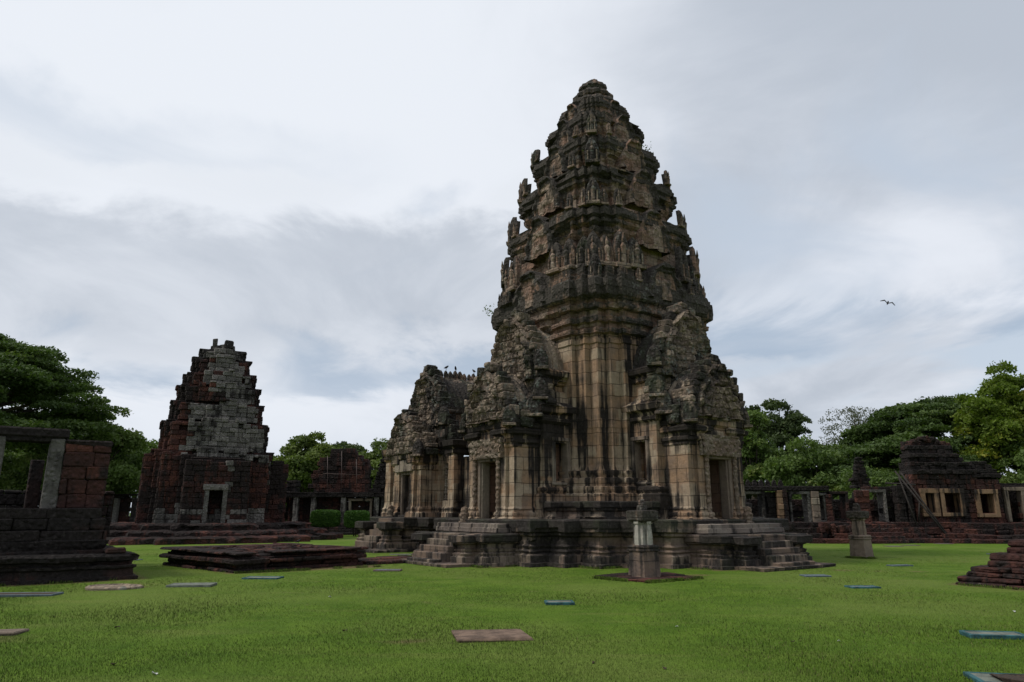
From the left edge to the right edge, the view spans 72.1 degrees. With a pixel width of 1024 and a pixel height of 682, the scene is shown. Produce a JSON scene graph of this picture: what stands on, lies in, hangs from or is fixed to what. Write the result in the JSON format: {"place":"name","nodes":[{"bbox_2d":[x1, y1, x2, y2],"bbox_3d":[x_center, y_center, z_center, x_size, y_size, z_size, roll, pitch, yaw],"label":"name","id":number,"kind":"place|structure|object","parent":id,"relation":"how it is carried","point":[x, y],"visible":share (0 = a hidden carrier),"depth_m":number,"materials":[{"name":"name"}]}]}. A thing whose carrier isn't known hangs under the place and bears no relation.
{"place":"outdoors","nodes":[
{"label":"outdoors","id":0,"kind":"place"},
{"bbox_2d":[0,515,1023,681],"bbox_3d":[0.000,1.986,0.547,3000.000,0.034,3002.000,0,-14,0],"label":"lawn","id":1,"kind":"structure","parent":0,"point":[878,550],"depth_m":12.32,"materials":[{"name":"green plant"}]},
{"bbox_2d":[0,628,29,635],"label":"pink slab","id":2,"kind":"structure","parent":1,"relation":"on","point":[8,632],"depth_m":10.61,"materials":[{"name":"stone"}]},
{"bbox_2d":[0,447,35,505],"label":"tree","id":3,"kind":"object","parent":1,"relation":"on","point":[8,456],"visible":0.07,"depth_m":66.78,"materials":[{"name":"green plant"}]},
{"bbox_2d":[0,592,63,596],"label":"lawn cover","id":4,"kind":"object","parent":1,"relation":"on","point":[22,594],"visible":0.65,"depth_m":15.48,"materials":[{"name":"grey concrete"}]},
{"bbox_2d":[6,410,113,458],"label":"dark tree","id":5,"kind":"object","parent":1,"relation":"on","point":[82,434],"visible":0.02,"depth_m":73.48,"materials":[{"name":"green plant"}]},
{"bbox_2d":[0,333,132,439],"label":"rain tree","id":6,"kind":"object","parent":1,"relation":"on","point":[34,377],"visible":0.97,"depth_m":56.38,"materials":[{"name":"green plant"}]},
{"bbox_2d":[0,426,138,585],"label":"ruined gate","id":7,"kind":"structure","parent":1,"relation":"on","point":[61,532],"depth_m":19.57,"materials":[{"name":"brown stone"}]},
{"bbox_2d":[0,422,150,496],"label":"rain tree","id":8,"kind":"object","parent":1,"relation":"on","point":[124,471],"visible":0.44,"depth_m":59.62,"materials":[{"name":"green plant"}]},
{"bbox_2d":[85,583,143,590],"bbox_3d":[-9.606,5.934,16.958,1.321,0.121,0.889,0,-14,0],"label":"flat stone slab","id":9,"kind":"object","parent":1,"relation":"on","point":[105,587],"visible":0.92,"depth_m":16.73,"materials":[{"name":"stone"}]},
{"bbox_2d":[117,439,158,497],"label":"tree","id":10,"kind":"object","parent":1,"relation":"on","point":[153,444],"visible":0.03,"depth_m":83.32,"materials":[{"name":"green plant"}]},
{"bbox_2d":[5,494,292,521],"bbox_3d":[-32.508,14.762,60.050,27.099,3.412,2.842,0,-14,0],"label":"colonnade ruin","id":11,"kind":"object","parent":1,"relation":"on","point":[120,513],"visible":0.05,"depth_m":60.58,"materials":[{"name":"grey stone"}]},
{"bbox_2d":[166,582,216,586],"bbox_3d":[-7.993,6.111,17.588,1.055,0.091,0.606,2,-14,-6],"label":"lawn cover","id":12,"kind":"object","parent":1,"relation":"on","point":[206,584],"visible":0.78,"depth_m":17.49,"materials":[{"name":"stone"}]},
{"bbox_2d":[106,338,343,544],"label":"laterite tower","id":13,"kind":"structure","parent":1,"relation":"on","point":[212,472],"depth_m":46.13,"materials":[{"name":"brown stone"}]},
{"bbox_2d":[242,576,283,578],"bbox_3d":[-6.937,6.613,19.619,1.005,0.073,0.554,-1,-14,3],"label":"lawn cover","id":14,"kind":"object","parent":1,"relation":"on","point":[264,577],"visible":0.71,"depth_m":19.56,"materials":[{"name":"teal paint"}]},
{"bbox_2d":[159,543,368,572],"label":"plinth","id":15,"kind":"structure","parent":1,"relation":"on","point":[241,558],"depth_m":23.14,"materials":[{"name":"brown stone"}]},
{"bbox_2d":[272,430,342,506],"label":"broadleaf tree","id":16,"kind":"object","parent":1,"relation":"on","point":[299,460],"visible":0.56,"depth_m":77.19,"materials":[{"name":"green plant"}]},
{"bbox_2d":[310,509,340,529],"bbox_3d":[-14.249,13.842,53.749,2.237,1.978,1.734,0,-14,0],"label":"clipped hedge","id":17,"kind":"object","parent":1,"relation":"on","point":[324,518],"visible":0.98,"depth_m":53.16,"materials":[{"name":"green plant"}]},
{"bbox_2d":[286,448,385,534],"bbox_3d":[-18.472,12.704,59.676,23.296,7.236,4.579,0,-14,0],"label":"domed gatehouse","id":18,"kind":"object","parent":1,"relation":"on","point":[341,480],"visible":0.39,"depth_m":60.11,"materials":[{"name":"brown stone"}]},
{"bbox_2d":[311,441,367,491],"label":"broadleaf tree","id":19,"kind":"object","parent":1,"relation":"on","point":[345,445],"depth_m":80.69,"materials":[{"name":"green plant"}]},
{"bbox_2d":[343,510,369,535],"bbox_3d":[-11.846,13.896,53.734,1.928,1.967,1.621,0,-14,0],"label":"clipped hedge","id":20,"kind":"object","parent":1,"relation":"on","point":[351,517],"visible":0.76,"depth_m":53.21,"materials":[{"name":"green plant"}]},
{"bbox_2d":[358,437,388,487],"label":"broadleaf tree","id":21,"kind":"object","parent":1,"relation":"on","point":[374,456],"visible":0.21,"depth_m":74.53,"materials":[{"name":"green plant"}]},
{"bbox_2d":[358,555,410,564],"bbox_3d":[-4.076,8.285,26.695,4.063,0.220,2.263,10,-17,-35],"label":"paving strip","id":22,"kind":"object","parent":1,"relation":"on","point":[398,559],"visible":0.4,"depth_m":25.54,"materials":[{"name":"stone"}]},
{"bbox_2d":[373,569,402,570],"bbox_3d":[-3.912,7.234,22.181,0.855,0.073,0.505,0,-14,0],"label":"lawn cover","id":23,"kind":"object","parent":1,"relation":"on","point":[388,570],"visible":0.61,"depth_m":22.20,"materials":[{"name":"stone"}]},
{"bbox_2d":[354,365,476,552],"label":"temple hall","id":24,"kind":"structure","parent":1,"relation":"on","point":[427,469],"depth_m":34.88,"materials":[{"name":"stone"}]},
{"bbox_2d":[385,505,393,516],"bbox_3d":[-6.134,8.554,35.401,0.439,0.595,0.437,13,-18,-42],"label":"guardian statue","id":25,"kind":"object","parent":24,"relation":"on","point":[390,511],"visible":0.98,"depth_m":35.26,"materials":[{"name":"stone"}]},
{"bbox_2d":[451,629,532,642],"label":"laterite slab","id":26,"kind":"structure","parent":1,"relation":"on","point":[489,635],"depth_m":10.32,"materials":[{"name":"stone"}]},
{"bbox_2d":[544,600,574,604],"bbox_3d":[0.956,5.294,14.214,0.585,0.085,0.423,1,-14,-3],"label":"lawn cover","id":27,"kind":"object","parent":1,"relation":"on","point":[560,602],"visible":0.79,"depth_m":14.03,"materials":[{"name":"teal paint"}]},
{"bbox_2d":[405,79,835,571],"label":"temple tower","id":28,"kind":"structure","parent":1,"relation":"on","point":[604,395],"depth_m":27.43,"materials":[{"name":"stone"}]},
{"bbox_2d":[458,507,468,522],"bbox_3d":[-1.876,6.772,27.384,0.439,0.615,0.437,13,-18,-42],"label":"guardian statue","id":29,"kind":"object","parent":28,"relation":"on","point":[464,514],"visible":0.97,"depth_m":27.25,"materials":[{"name":"stone"}]},
{"bbox_2d":[743,507,753,522],"bbox_3d":[8.582,6.355,25.669,0.439,0.615,0.437,13,-18,-42],"label":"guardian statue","id":30,"kind":"object","parent":28,"relation":"on","point":[747,515],"visible":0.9,"depth_m":25.53,"materials":[{"name":"stone"}]},
{"bbox_2d":[626,499,660,577],"bbox_3d":[3.721,5.599,19.995,0.681,2.162,0.680,10,-17,-35],"label":"boundary post","id":31,"kind":"object","parent":1,"relation":"on","point":[643,550],"visible":0.98,"depth_m":19.78,"materials":[{"name":"stone"}]},
{"bbox_2d":[597,572,702,582],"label":"post slab","id":32,"kind":"structure","parent":1,"relation":"on","point":[666,575],"depth_m":19.41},
{"bbox_2d":[744,480,751,498],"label":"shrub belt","id":33,"kind":"object","parent":1,"relation":"on","point":[748,496],"depth_m":80.49,"materials":[{"name":"green plant"}]},
{"bbox_2d":[741,409,786,499],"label":"broadleaf tree","id":34,"kind":"object","parent":1,"relation":"on","point":[759,447],"visible":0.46,"depth_m":67.92,"materials":[{"name":"green plant"}]},
{"bbox_2d":[745,398,821,455],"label":"dark tree","id":35,"kind":"object","parent":1,"relation":"on","point":[780,431],"visible":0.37,"depth_m":75.67,"materials":[{"name":"green plant"}]},
{"bbox_2d":[759,434,849,505],"bbox_3d":[26.039,12.404,60.752,8.452,8.657,7.903,-7,-15,27],"label":"broadleaf tree","id":36,"kind":"object","parent":1,"relation":"on","point":[797,468],"visible":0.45,"depth_m":60.01,"materials":[{"name":"green plant"}]},
{"bbox_2d":[799,574,830,576],"bbox_3d":[8.748,6.782,20.303,0.755,0.067,0.452,0,-14,-1],"label":"lawn cover","id":37,"kind":"object","parent":1,"relation":"on","point":[813,575],"visible":0.79,"depth_m":20.24,"materials":[{"name":"grey concrete"}]},
{"bbox_2d":[816,406,876,445],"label":"bare tree","id":38,"kind":"object","parent":1,"relation":"on","point":[855,413],"visible":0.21,"depth_m":92.12,"materials":[{"name":"grey plant"}]},
{"bbox_2d":[744,457,973,543],"bbox_3d":[19.704,10.012,44.623,15.759,5.357,6.070,0,-14,0],"label":"ruined gallery","id":39,"kind":"object","parent":1,"relation":"on","point":[826,520],"visible":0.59,"depth_m":44.07,"materials":[{"name":"brown stone"}]},
{"bbox_2d":[885,471,947,533],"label":"timber props","id":40,"kind":"object","parent":39,"relation":"attached to","point":[939,525],"visible":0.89,"depth_m":43.17,"materials":[{"name":"wood"}]},
{"bbox_2d":[845,503,873,556],"bbox_3d":[14.099,7.688,28.593,0.685,2.160,0.685,10,-17,-35],"label":"boundary post","id":41,"kind":"object","parent":1,"relation":"on","point":[860,542],"visible":0.98,"depth_m":28.39,"materials":[{"name":"stone"}]},
{"bbox_2d":[844,585,880,588],"bbox_3d":[8.576,6.029,17.215,0.725,0.074,0.405,1,-14,-3],"label":"lawn cover","id":42,"kind":"object","parent":1,"relation":"on","point":[862,586],"visible":0.65,"depth_m":17.20,"materials":[{"name":"teal paint"}]},
{"bbox_2d":[834,464,895,499],"bbox_3d":[27.560,12.200,53.586,5.269,5.659,5.205,0,-14,0],"label":"tree","id":43,"kind":"object","parent":1,"relation":"on","point":[878,480],"visible":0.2,"depth_m":53.63,"materials":[{"name":"green plant"}]},
{"bbox_2d":[886,564,912,565],"bbox_3d":[13.305,7.714,24.152,0.785,0.073,0.354,2,-14,-6],"label":"lawn cover","id":44,"kind":"object","parent":1,"relation":"on","point":[899,565],"visible":0.61,"depth_m":24.03,"materials":[{"name":"grey concrete"}]},
{"bbox_2d":[814,435,1007,494],"bbox_3d":[33.627,11.986,58.394,17.027,8.342,13.156,0,-14,0],"label":"rain tree","id":45,"kind":"object","parent":1,"relation":"on","point":[882,446],"visible":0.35,"depth_m":58.48,"materials":[{"name":"green plant"}]},
{"bbox_2d":[813,395,1014,469],"bbox_3d":[42.376,11.367,65.219,29.930,12.770,19.646,0,-14,0],"label":"rain tree","id":46,"kind":"object","parent":1,"relation":"on","point":[929,417],"visible":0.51,"depth_m":63.62,"materials":[{"name":"green plant"}]},
{"bbox_2d":[898,435,1023,543],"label":"ruined gatehouse","id":47,"kind":"object","parent":1,"relation":"on","point":[949,486],"visible":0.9,"depth_m":44.14,"materials":[{"name":"stone"}]},
{"bbox_2d":[950,360,1023,479],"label":"flowering tree","id":48,"kind":"object","parent":1,"relation":"on","point":[995,417],"visible":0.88,"depth_m":56.32,"materials":[{"name":"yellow plant"}]},
{"bbox_2d":[956,539,1023,588],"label":"stepped ruin","id":49,"kind":"object","parent":1,"relation":"on","point":[1004,569],"visible":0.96,"depth_m":17.50,"materials":[{"name":"brown stone"}]},
{"bbox_2d":[959,630,1023,639],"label":"lawn cover","id":50,"kind":"object","parent":1,"relation":"on","point":[1004,635],"visible":0.86,"depth_m":10.40,"materials":[{"name":"teal paint"}]},
{"bbox_2d":[963,671,1023,681],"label":"lawn cover","id":51,"kind":"object","parent":1,"relation":"on","point":[990,677],"visible":0.86,"depth_m":7.68,"materials":[{"name":"teal paint"}]},
{"bbox_2d":[997,433,1023,482],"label":"dark tree","id":52,"kind":"object","parent":1,"relation":"on","point":[1018,460],"visible":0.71,"depth_m":53.52,"materials":[{"name":"green plant"}]},
{"bbox_2d":[0,0,1023,511],"label":"sky","id":53,"kind":"structure","parent":0,"point":[325,190],"materials":[{"name":"white"}]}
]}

